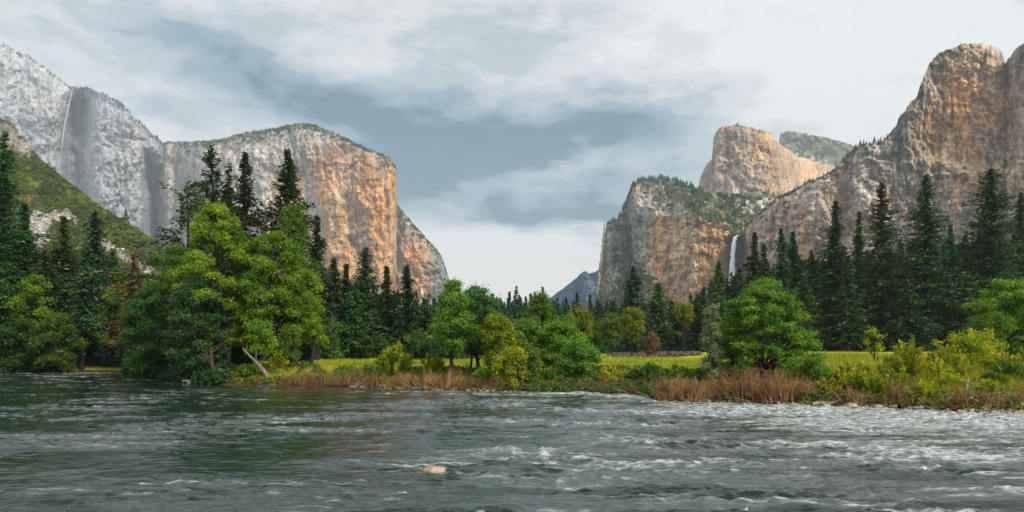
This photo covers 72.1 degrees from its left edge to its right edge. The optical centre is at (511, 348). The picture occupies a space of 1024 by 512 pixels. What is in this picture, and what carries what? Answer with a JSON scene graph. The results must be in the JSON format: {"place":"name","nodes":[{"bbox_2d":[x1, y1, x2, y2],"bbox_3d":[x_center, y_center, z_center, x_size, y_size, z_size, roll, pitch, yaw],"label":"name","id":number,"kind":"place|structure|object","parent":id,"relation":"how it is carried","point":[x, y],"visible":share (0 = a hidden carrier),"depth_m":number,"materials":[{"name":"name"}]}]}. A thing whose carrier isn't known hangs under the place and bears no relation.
{"place":"outdoors","nodes":[
{"label":"outdoors","id":0,"kind":"place"},
{"bbox_2d":[0,118,171,292],"bbox_3d":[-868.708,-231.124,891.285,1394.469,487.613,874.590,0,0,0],"label":"hillside","id":1,"kind":"structure","parent":0,"point":[15,141],"depth_m":599.63,"materials":[{"name":"plant"}]},
{"bbox_2d":[0,119,179,295],"bbox_3d":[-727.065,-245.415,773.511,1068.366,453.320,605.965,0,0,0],"label":"scrub","id":2,"kind":"object","parent":1,"relation":"on","point":[117,227],"visible":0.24,"depth_m":574.05,"materials":[{"name":"green plant"}]},
{"bbox_2d":[29,209,159,273],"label":"rubble","id":3,"kind":"object","parent":1,"relation":"on","point":[56,216],"visible":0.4,"depth_m":581.04,"materials":[{"name":"stone"}]},
{"bbox_2d":[155,123,395,293],"bbox_3d":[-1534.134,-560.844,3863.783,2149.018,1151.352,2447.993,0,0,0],"label":"cliff","id":4,"kind":"structure","parent":0,"point":[349,190],"depth_m":2843.31,"materials":[{"name":"stone"}]},
{"bbox_2d":[396,203,448,310],"bbox_3d":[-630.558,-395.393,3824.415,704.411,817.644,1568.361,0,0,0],"label":"cliff","id":5,"kind":"structure","parent":0,"point":[417,252],"depth_m":3135.41,"materials":[{"name":"stone"}]},
{"bbox_2d":[2,43,901,308],"bbox_3d":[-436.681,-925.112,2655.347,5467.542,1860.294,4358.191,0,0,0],"label":"forest","id":6,"kind":"object","parent":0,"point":[649,178],"visible":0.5,"depth_m":1848.85,"materials":[{"name":"plant"}]},
{"bbox_2d":[1,344,1015,412],"bbox_3d":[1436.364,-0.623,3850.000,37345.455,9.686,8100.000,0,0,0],"label":"ground","id":7,"kind":"structure","parent":0,"point":[110,367],"depth_m":81.83,"materials":[{"name":"soil"}]},
{"bbox_2d":[0,256,36,359],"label":"broadleaf tree","id":8,"kind":"object","parent":7,"relation":"on","point":[13,289],"visible":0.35,"depth_m":90.59,"materials":[{"name":"green plant"}]},
{"bbox_2d":[0,314,53,372],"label":"broadleaf tree","id":9,"kind":"object","parent":7,"relation":"on","point":[17,356],"visible":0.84,"depth_m":87.98,"materials":[{"name":"green plant"}]},
{"bbox_2d":[2,271,56,363],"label":"broadleaf tree","id":10,"kind":"object","parent":7,"relation":"on","point":[35,290],"visible":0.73,"depth_m":90.18,"materials":[{"name":"green plant"}]},
{"bbox_2d":[4,204,64,350],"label":"conifer tree","id":11,"kind":"object","parent":7,"relation":"on","point":[24,216],"visible":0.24,"depth_m":95.76,"materials":[{"name":"green plant"}]},
{"bbox_2d":[0,130,71,357],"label":"conifer tree","id":12,"kind":"object","parent":7,"relation":"on","point":[5,187],"visible":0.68,"depth_m":91.94,"materials":[{"name":"green plant"}]},
{"bbox_2d":[19,249,76,361],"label":"conifer tree","id":13,"kind":"object","parent":7,"relation":"on","point":[45,267],"visible":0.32,"depth_m":93.78,"materials":[{"name":"green plant"}]},
{"bbox_2d":[21,309,90,371],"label":"broadleaf tree","id":14,"kind":"object","parent":7,"relation":"on","point":[60,357],"visible":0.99,"depth_m":88.51,"materials":[{"name":"green plant"}]},
{"bbox_2d":[46,216,97,345],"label":"conifer tree","id":15,"kind":"object","parent":7,"relation":"on","point":[64,258],"visible":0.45,"depth_m":99.66,"materials":[{"name":"green plant"}]},
{"bbox_2d":[54,254,107,369],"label":"conifer tree","id":16,"kind":"object","parent":7,"relation":"on","point":[84,309],"visible":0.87,"depth_m":92.57,"materials":[{"name":"green plant"}]},
{"bbox_2d":[0,43,163,240],"bbox_3d":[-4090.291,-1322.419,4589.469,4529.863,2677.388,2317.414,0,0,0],"label":"cliff","id":17,"kind":"structure","parent":7,"relation":"on","point":[109,158],"depth_m":3844.05,"materials":[{"name":"stone"}]},
{"bbox_2d":[57,211,126,356],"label":"conifer tree","id":18,"kind":"object","parent":7,"relation":"on","point":[92,247],"visible":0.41,"depth_m":100.61,"materials":[{"name":"green plant"}]},
{"bbox_2d":[85,284,126,366],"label":"broadleaf tree","id":19,"kind":"object","parent":7,"relation":"on","point":[108,296],"visible":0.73,"depth_m":95.37,"materials":[{"name":"green plant"}]},
{"bbox_2d":[93,248,135,355],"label":"conifer tree","id":20,"kind":"object","parent":7,"relation":"on","point":[112,252],"visible":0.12,"depth_m":103.70,"materials":[{"name":"green plant"}]},
{"bbox_2d":[0,354,235,384],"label":"undergrowth","id":21,"kind":"object","parent":7,"relation":"on","point":[208,376],"visible":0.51,"depth_m":67.80,"materials":[{"name":"green plant"}]},
{"bbox_2d":[98,251,149,349],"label":"conifer tree","id":22,"kind":"object","parent":7,"relation":"on","point":[132,286],"visible":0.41,"depth_m":91.52,"materials":[{"name":"green plant"}]},
{"bbox_2d":[115,280,186,376],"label":"broadleaf tree","id":23,"kind":"object","parent":7,"relation":"on","point":[135,324],"visible":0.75,"depth_m":70.75,"materials":[{"name":"green plant"}]},
{"bbox_2d":[61,178,247,350],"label":"pine tree","id":24,"kind":"object","parent":7,"relation":"on","point":[198,198],"visible":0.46,"depth_m":78.71,"materials":[{"name":"green plant"}]},
{"bbox_2d":[138,240,206,348],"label":"broadleaf tree","id":25,"kind":"object","parent":7,"relation":"on","point":[173,259],"visible":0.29,"depth_m":72.68,"materials":[{"name":"green plant"}]},
{"bbox_2d":[157,275,233,375],"bbox_3d":[-28.615,-1.902,64.173,6.318,9.563,7.061,0,0,0],"label":"broadleaf tree","id":26,"kind":"object","parent":7,"relation":"on","point":[189,359],"visible":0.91,"depth_m":62.98,"materials":[{"name":"green plant"}]},
{"bbox_2d":[173,145,237,313],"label":"pine tree","id":27,"kind":"object","parent":7,"relation":"on","point":[210,157],"visible":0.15,"depth_m":85.73,"materials":[{"name":"green plant"}]},
{"bbox_2d":[164,198,263,358],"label":"broadleaf tree","id":28,"kind":"object","parent":7,"relation":"on","point":[228,247],"visible":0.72,"depth_m":66.11,"materials":[{"name":"green plant"}]},
{"bbox_2d":[211,296,276,365],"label":"broadleaf tree","id":29,"kind":"object","parent":7,"relation":"on","point":[236,357],"visible":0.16,"depth_m":70.50,"materials":[{"name":"green plant"}]},
{"bbox_2d":[218,151,271,359],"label":"pine tree","id":30,"kind":"object","parent":7,"relation":"on","point":[243,198],"visible":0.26,"depth_m":83.71,"materials":[{"name":"green plant"}]},
{"bbox_2d":[248,316,282,367],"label":"broadleaf tree","id":31,"kind":"object","parent":7,"relation":"on","point":[265,328],"visible":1,"depth_m":60.79,"materials":[{"name":"green plant"}]},
{"bbox_2d":[232,227,318,364],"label":"broadleaf tree","id":32,"kind":"object","parent":7,"relation":"on","point":[289,283],"visible":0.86,"depth_m":66.88,"materials":[{"name":"green plant"}]},
{"bbox_2d":[250,148,325,363],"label":"pine tree","id":33,"kind":"object","parent":7,"relation":"on","point":[286,188],"visible":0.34,"depth_m":83.39,"materials":[{"name":"green plant"}]},
{"bbox_2d":[274,322,304,365],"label":"broadleaf tree","id":34,"kind":"object","parent":7,"relation":"on","point":[290,354],"visible":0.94,"depth_m":63.72,"materials":[{"name":"green plant"}]},
{"bbox_2d":[273,200,324,362],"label":"broadleaf tree","id":35,"kind":"object","parent":7,"relation":"on","point":[295,225],"visible":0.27,"depth_m":74.57,"materials":[{"name":"green plant"}]},
{"bbox_2d":[273,300,332,363],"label":"broadleaf tree","id":36,"kind":"object","parent":7,"relation":"on","point":[305,353],"visible":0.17,"depth_m":73.63,"materials":[{"name":"green plant"}]},
{"bbox_2d":[297,268,330,364],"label":"broadleaf tree","id":37,"kind":"object","parent":7,"relation":"on","point":[315,331],"visible":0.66,"depth_m":71.77,"materials":[{"name":"green plant"}]},
{"bbox_2d":[304,215,335,360],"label":"pine tree","id":38,"kind":"object","parent":7,"relation":"on","point":[319,242],"visible":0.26,"depth_m":95.90,"materials":[{"name":"green plant"}]},
{"bbox_2d":[320,256,351,354],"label":"conifer tree","id":39,"kind":"object","parent":7,"relation":"on","point":[336,282],"visible":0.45,"depth_m":109.55,"materials":[{"name":"green plant"}]},
{"bbox_2d":[337,288,373,358],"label":"conifer tree","id":40,"kind":"object","parent":7,"relation":"on","point":[355,331],"visible":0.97,"depth_m":107.53,"materials":[{"name":"green plant"}]},
{"bbox_2d":[343,247,392,358],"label":"conifer tree","id":41,"kind":"object","parent":7,"relation":"on","point":[367,285],"visible":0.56,"depth_m":111.66,"materials":[{"name":"green plant"}]},
{"bbox_2d":[357,331,389,358],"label":"broadleaf tree","id":42,"kind":"object","parent":7,"relation":"on","point":[374,347],"visible":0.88,"depth_m":106.05,"materials":[{"name":"green plant"}]},
{"bbox_2d":[374,264,402,345],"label":"conifer tree","id":43,"kind":"object","parent":7,"relation":"on","point":[386,301],"visible":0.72,"depth_m":112.73,"materials":[{"name":"green plant"}]},
{"bbox_2d":[372,337,414,376],"bbox_3d":[-9.421,0.613,57.180,3.288,3.288,3.360,0,0,44],"label":"willow shrub","id":44,"kind":"object","parent":7,"relation":"on","point":[396,358],"visible":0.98,"depth_m":56.67,"materials":[{"name":"green plant"}]},
{"bbox_2d":[382,264,425,350],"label":"conifer tree","id":45,"kind":"object","parent":7,"relation":"on","point":[409,310],"visible":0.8,"depth_m":109.56,"materials":[{"name":"green plant"}]},
{"bbox_2d":[403,327,434,359],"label":"broadleaf tree","id":46,"kind":"object","parent":7,"relation":"on","point":[419,348],"visible":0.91,"depth_m":106.54,"materials":[{"name":"green plant"}]},
{"bbox_2d":[411,298,443,357],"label":"conifer tree","id":47,"kind":"object","parent":7,"relation":"on","point":[425,316],"visible":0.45,"depth_m":111.53,"materials":[{"name":"green plant"}]},
{"bbox_2d":[420,353,445,377],"bbox_3d":[-6.147,1.319,55.045,2.228,2.202,2.315,0,0,42],"label":"willow shrub","id":48,"kind":"object","parent":7,"relation":"on","point":[434,366],"visible":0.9,"depth_m":54.58,"materials":[{"name":"green plant"}]},
{"bbox_2d":[424,273,480,375],"bbox_3d":[-4.372,-1.675,53.673,3.916,8.226,4.622,0,0,-38],"label":"alder tree","id":49,"kind":"object","parent":7,"relation":"on","point":[456,336],"visible":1,"depth_m":53.45,"materials":[{"name":"green plant"}]},
{"bbox_2d":[458,280,504,368],"bbox_3d":[-2.869,-1.771,55.978,4.689,7.392,4.384,0,0,0],"label":"alder tree","id":50,"kind":"object","parent":7,"relation":"on","point":[479,295],"visible":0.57,"depth_m":55.65,"materials":[{"name":"green plant"}]},
{"bbox_2d":[477,309,523,369],"bbox_3d":[-1.100,-0.348,53.167,3.580,5.454,3.581,0,0,37],"label":"willow tree","id":51,"kind":"object","parent":7,"relation":"on","point":[495,329],"visible":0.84,"depth_m":52.50,"materials":[{"name":"green plant"}]},
{"bbox_2d":[490,342,534,387],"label":"willow tree","id":52,"kind":"object","parent":7,"relation":"on","point":[511,353],"visible":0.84,"depth_m":49.96,"materials":[{"name":"green plant"}]},
{"bbox_2d":[3,224,1023,360],"label":"forest","id":53,"kind":"object","parent":7,"relation":"on","point":[515,308],"visible":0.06,"depth_m":190.13,"materials":[{"name":"plant"}]},
{"bbox_2d":[503,313,547,357],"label":"broadleaf tree","id":54,"kind":"object","parent":7,"relation":"on","point":[528,326],"visible":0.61,"depth_m":56.48,"materials":[{"name":"green plant"}]},
{"bbox_2d":[509,344,546,383],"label":"broadleaf tree","id":55,"kind":"object","parent":7,"relation":"on","point":[534,363],"visible":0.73,"depth_m":50.12,"materials":[{"name":"green plant"}]},
{"bbox_2d":[523,288,560,362],"bbox_3d":[2.509,-1.659,59.962,4.979,7.132,4.382,0,0,0],"label":"broadleaf tree","id":56,"kind":"object","parent":7,"relation":"on","point":[541,312],"visible":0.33,"depth_m":59.42,"materials":[{"name":"green plant"}]},
{"bbox_2d":[538,312,588,370],"bbox_3d":[4.014,-0.515,55.658,4.389,4.804,4.689,0,0,32],"label":"broadleaf tree","id":57,"kind":"object","parent":7,"relation":"on","point":[567,328],"visible":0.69,"depth_m":55.23,"materials":[{"name":"green plant"}]},
{"bbox_2d":[548,270,598,312],"bbox_3d":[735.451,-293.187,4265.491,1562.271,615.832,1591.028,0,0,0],"label":"mountain","id":58,"kind":"structure","parent":7,"relation":"on","point":[583,284],"depth_m":3995.53,"materials":[{"name":"stone"}]},
{"bbox_2d":[496,377,660,399],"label":"undergrowth","id":59,"kind":"object","parent":7,"relation":"on","point":[537,387],"visible":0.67,"depth_m":48.53,"materials":[{"name":"green plant"}]},
{"bbox_2d":[561,301,596,342],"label":"broadleaf tree","id":60,"kind":"object","parent":7,"relation":"on","point":[582,313],"visible":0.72,"depth_m":71.38,"materials":[{"name":"green plant"}]},
{"bbox_2d":[554,332,606,378],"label":"broadleaf tree","id":61,"kind":"object","parent":7,"relation":"on","point":[584,357],"visible":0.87,"depth_m":51.05,"materials":[{"name":"green plant"}]},
{"bbox_2d":[596,312,625,353],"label":"oak tree","id":62,"kind":"object","parent":7,"relation":"on","point":[610,329],"visible":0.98,"depth_m":134.07,"materials":[{"name":"green plant"}]},
{"bbox_2d":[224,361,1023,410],"bbox_3d":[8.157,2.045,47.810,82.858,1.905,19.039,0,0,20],"label":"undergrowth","id":63,"kind":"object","parent":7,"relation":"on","point":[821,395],"visible":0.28,"depth_m":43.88,"materials":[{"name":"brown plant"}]},
{"bbox_2d":[231,350,1023,406],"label":"grass","id":64,"kind":"structure","parent":7,"relation":"on","point":[836,359],"depth_m":61.48,"materials":[{"name":"plant"}]},
{"bbox_2d":[613,266,653,352],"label":"conifer tree","id":65,"kind":"object","parent":7,"relation":"on","point":[633,296],"visible":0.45,"depth_m":179.31,"materials":[{"name":"green plant"}]},
{"bbox_2d":[618,304,648,354],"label":"oak tree","id":66,"kind":"object","parent":7,"relation":"on","point":[632,323],"visible":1,"depth_m":123.98,"materials":[{"name":"green plant"}]},
{"bbox_2d":[282,368,1022,408],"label":"dry grass","id":67,"kind":"structure","parent":7,"relation":"on","point":[478,386],"depth_m":39.23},
{"bbox_2d":[637,373,691,399],"bbox_3d":[8.916,2.070,40.414,3.199,1.690,2.951,0,0,29],"label":"dry brush","id":68,"kind":"object","parent":7,"relation":"on","point":[662,390],"visible":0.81,"depth_m":40.18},
{"bbox_2d":[647,282,682,351],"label":"conifer tree","id":69,"kind":"object","parent":7,"relation":"on","point":[658,310],"visible":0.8,"depth_m":173.89,"materials":[{"name":"green plant"}]},
{"bbox_2d":[670,300,696,351],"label":"oak tree","id":70,"kind":"object","parent":7,"relation":"on","point":[683,318],"visible":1,"depth_m":139.42,"materials":[{"name":"green plant"}]},
{"bbox_2d":[349,384,1023,414],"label":"pebbles","id":71,"kind":"object","parent":7,"relation":"on","point":[959,411],"visible":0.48,"depth_m":35.67,"materials":[{"name":"stone"}]},
{"bbox_2d":[656,374,728,401],"bbox_3d":[10.306,2.167,39.282,4.611,1.638,2.632,0,0,0],"label":"dry brush","id":72,"kind":"object","parent":7,"relation":"on","point":[690,390],"visible":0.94,"depth_m":39.33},
{"bbox_2d":[682,298,704,350],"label":"conifer tree","id":73,"kind":"object","parent":7,"relation":"on","point":[696,327],"visible":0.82,"depth_m":189.46,"materials":[{"name":"green plant"}]},
{"bbox_2d":[697,299,726,381],"bbox_3d":[12.039,-0.351,42.486,2.040,5.446,1.600,0,0,0],"label":"flowering shrub","id":74,"kind":"object","parent":7,"relation":"on","point":[712,313],"visible":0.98,"depth_m":42.34,"materials":[{"name":"green plant"}]},
{"bbox_2d":[698,260,728,349],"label":"conifer tree","id":75,"kind":"object","parent":7,"relation":"on","point":[718,295],"visible":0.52,"depth_m":175.47,"materials":[{"name":"green plant"}]},
{"bbox_2d":[691,367,747,400],"bbox_3d":[11.948,1.961,39.517,3.364,1.991,2.921,0,0,27],"label":"dry brush","id":76,"kind":"object","parent":7,"relation":"on","point":[722,386],"visible":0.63,"depth_m":39.37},
{"bbox_2d":[708,309,767,377],"bbox_3d":[14.289,-0.266,43.935,3.756,4.554,3.468,0,0,43],"label":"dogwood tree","id":77,"kind":"object","parent":7,"relation":"on","point":[724,323],"visible":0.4,"depth_m":43.31,"materials":[{"name":"green plant"}]},
{"bbox_2d":[727,232,765,330],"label":"conifer tree","id":78,"kind":"object","parent":7,"relation":"on","point":[753,262],"visible":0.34,"depth_m":171.64,"materials":[{"name":"green plant"}]},
{"bbox_2d":[715,364,784,402],"bbox_3d":[12.900,1.794,38.918,4.375,2.241,3.628,0,0,41],"label":"dry brush","id":79,"kind":"object","parent":7,"relation":"on","point":[746,386],"visible":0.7,"depth_m":38.43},
{"bbox_2d":[727,364,798,402],"bbox_3d":[13.582,1.823,37.938,4.456,2.190,2.759,0,0,0],"label":"dry brush","id":80,"kind":"object","parent":7,"relation":"on","point":[774,387],"visible":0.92,"depth_m":37.80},
{"bbox_2d":[703,273,827,377],"bbox_3d":[15.783,-1.249,43.440,6.860,6.725,6.746,0,0,36],"label":"dogwood tree","id":81,"kind":"object","parent":7,"relation":"on","point":[769,300],"visible":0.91,"depth_m":41.93,"materials":[{"name":"green plant"}]},
{"bbox_2d":[769,228,799,349],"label":"conifer tree","id":82,"kind":"object","parent":7,"relation":"on","point":[782,264],"visible":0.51,"depth_m":169.43,"materials":[{"name":"green plant"}]},
{"bbox_2d":[761,374,829,402],"bbox_3d":[15.242,2.086,38.018,3.894,1.652,2.258,0,0,0],"label":"dry brush","id":83,"kind":"object","parent":7,"relation":"on","point":[799,389],"visible":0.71,"depth_m":37.72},
{"bbox_2d":[784,232,817,332],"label":"conifer tree","id":84,"kind":"object","parent":7,"relation":"on","point":[793,260],"visible":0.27,"depth_m":175.51,"materials":[{"name":"green plant"}]},
{"bbox_2d":[789,274,824,349],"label":"conifer tree","id":85,"kind":"object","parent":7,"relation":"on","point":[804,291],"visible":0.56,"depth_m":159.13,"materials":[{"name":"green plant"}]},
{"bbox_2d":[779,131,853,166],"bbox_3d":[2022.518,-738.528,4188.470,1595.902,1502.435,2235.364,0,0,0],"label":"cliff","id":86,"kind":"structure","parent":7,"relation":"on","point":[796,149],"depth_m":4618.57,"materials":[{"name":"stone"}]},
{"bbox_2d":[800,352,832,383],"bbox_3d":[17.326,1.266,40.023,1.926,2.304,2.484,0,0,0],"label":"green bush","id":87,"kind":"object","parent":7,"relation":"on","point":[816,369],"visible":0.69,"depth_m":39.67,"materials":[{"name":"green plant"}]},
{"bbox_2d":[807,200,861,350],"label":"conifer tree","id":88,"kind":"object","parent":7,"relation":"on","point":[834,259],"visible":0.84,"depth_m":167.46,"materials":[{"name":"green plant"}]},
{"bbox_2d":[823,255,876,351],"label":"conifer tree","id":89,"kind":"object","parent":7,"relation":"on","point":[847,298],"visible":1,"depth_m":157.41,"materials":[{"name":"green plant"}]},
{"bbox_2d":[839,211,876,350],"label":"conifer tree","id":90,"kind":"object","parent":7,"relation":"on","point":[859,241],"visible":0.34,"depth_m":173.45,"materials":[{"name":"green plant"}]},
{"bbox_2d":[839,359,880,388],"bbox_3d":[18.714,1.588,37.894,2.096,2.046,2.124,0,0,28],"label":"willow shrub","id":91,"kind":"object","parent":7,"relation":"on","point":[863,372],"visible":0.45,"depth_m":37.78,"materials":[{"name":"green plant"}]},
{"bbox_2d":[839,181,921,351],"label":"conifer tree","id":92,"kind":"object","parent":7,"relation":"on","point":[884,254],"visible":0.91,"depth_m":162.24,"materials":[{"name":"green plant"}]},
{"bbox_2d":[742,43,1023,289],"bbox_3d":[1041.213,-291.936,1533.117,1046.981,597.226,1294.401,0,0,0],"label":"cliff","id":93,"kind":"structure","parent":7,"relation":"on","point":[958,131],"depth_m":1335.99,"materials":[{"name":"stone"}]},
{"bbox_2d":[876,335,935,379],"bbox_3d":[21.759,0.614,39.139,3.036,3.171,2.735,0,0,43],"label":"willow shrub","id":94,"kind":"object","parent":7,"relation":"on","point":[909,357],"visible":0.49,"depth_m":38.61,"materials":[{"name":"green plant"}]},
{"bbox_2d":[877,273,944,351],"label":"conifer tree","id":95,"kind":"object","parent":7,"relation":"on","point":[907,309],"visible":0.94,"depth_m":155.28,"materials":[{"name":"green plant"}]},
{"bbox_2d":[887,174,977,351],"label":"conifer tree","id":96,"kind":"object","parent":7,"relation":"on","point":[926,272],"visible":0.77,"depth_m":159.09,"materials":[{"name":"green plant"}]},
{"bbox_2d":[920,357,966,386],"bbox_3d":[22.691,1.397,36.991,1.698,1.956,2.029,0,0,-21],"label":"willow shrub","id":97,"kind":"object","parent":7,"relation":"on","point":[938,370],"visible":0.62,"depth_m":36.93,"materials":[{"name":"green plant"}]},
{"bbox_2d":[921,386,984,409],"bbox_3d":[21.220,2.270,33.623,2.384,1.282,2.415,0,0,-41],"label":"dry brush","id":98,"kind":"object","parent":7,"relation":"on","point":[960,398],"visible":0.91,"depth_m":33.35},
{"bbox_2d":[932,224,978,345],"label":"conifer tree","id":99,"kind":"object","parent":7,"relation":"on","point":[952,245],"visible":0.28,"depth_m":177.60,"materials":[{"name":"green plant"}]},
{"bbox_2d":[931,274,984,346],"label":"conifer tree","id":100,"kind":"object","parent":7,"relation":"on","point":[959,320],"visible":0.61,"depth_m":154.33,"materials":[{"name":"green plant"}]},
{"bbox_2d":[931,327,1012,365],"bbox_3d":[27.458,0.277,42.159,4.051,3.170,4.714,0,0,31],"label":"willow shrub","id":101,"kind":"object","parent":7,"relation":"on","point":[971,347],"visible":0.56,"depth_m":41.48,"materials":[{"name":"green plant"}]},
{"bbox_2d":[938,168,1023,335],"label":"conifer tree","id":102,"kind":"object","parent":7,"relation":"on","point":[986,251],"visible":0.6,"depth_m":157.30,"materials":[{"name":"green plant"}]},
{"bbox_2d":[957,274,1023,356],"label":"broadleaf tree","id":103,"kind":"object","parent":7,"relation":"on","point":[992,305],"visible":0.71,"depth_m":51.78,"materials":[{"name":"green plant"}]},
{"bbox_2d":[980,356,1023,383],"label":"bush","id":104,"kind":"object","parent":7,"relation":"on","point":[998,372],"visible":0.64,"depth_m":36.96,"materials":[{"name":"green plant"}]},
{"bbox_2d":[1004,192,1023,347],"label":"conifer tree","id":105,"kind":"object","parent":7,"relation":"on","point":[1020,216],"visible":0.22,"depth_m":184.84,"materials":[{"name":"green plant"}]},
{"bbox_2d":[0,371,1023,511],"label":"water","id":106,"kind":"structure","parent":0,"point":[98,441],"depth_m":20.30,"materials":[{"name":"liquid"}]},
{"bbox_2d":[0,0,1023,308],"label":"sky","id":107,"kind":"structure","parent":0,"point":[511,131],"materials":[{"name":"white"}]},
{"bbox_2d":[596,177,767,326],"bbox_3d":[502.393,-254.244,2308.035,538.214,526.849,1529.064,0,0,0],"label":"cliff","id":108,"kind":"structure","parent":0,"point":[660,235],"depth_m":1725.79,"materials":[{"name":"stone"}]},
{"bbox_2d":[698,124,838,203],"bbox_3d":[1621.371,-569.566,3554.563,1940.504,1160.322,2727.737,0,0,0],"label":"cliff","id":109,"kind":"structure","parent":0,"point":[756,161],"depth_m":2862.44,"materials":[{"name":"stone"}]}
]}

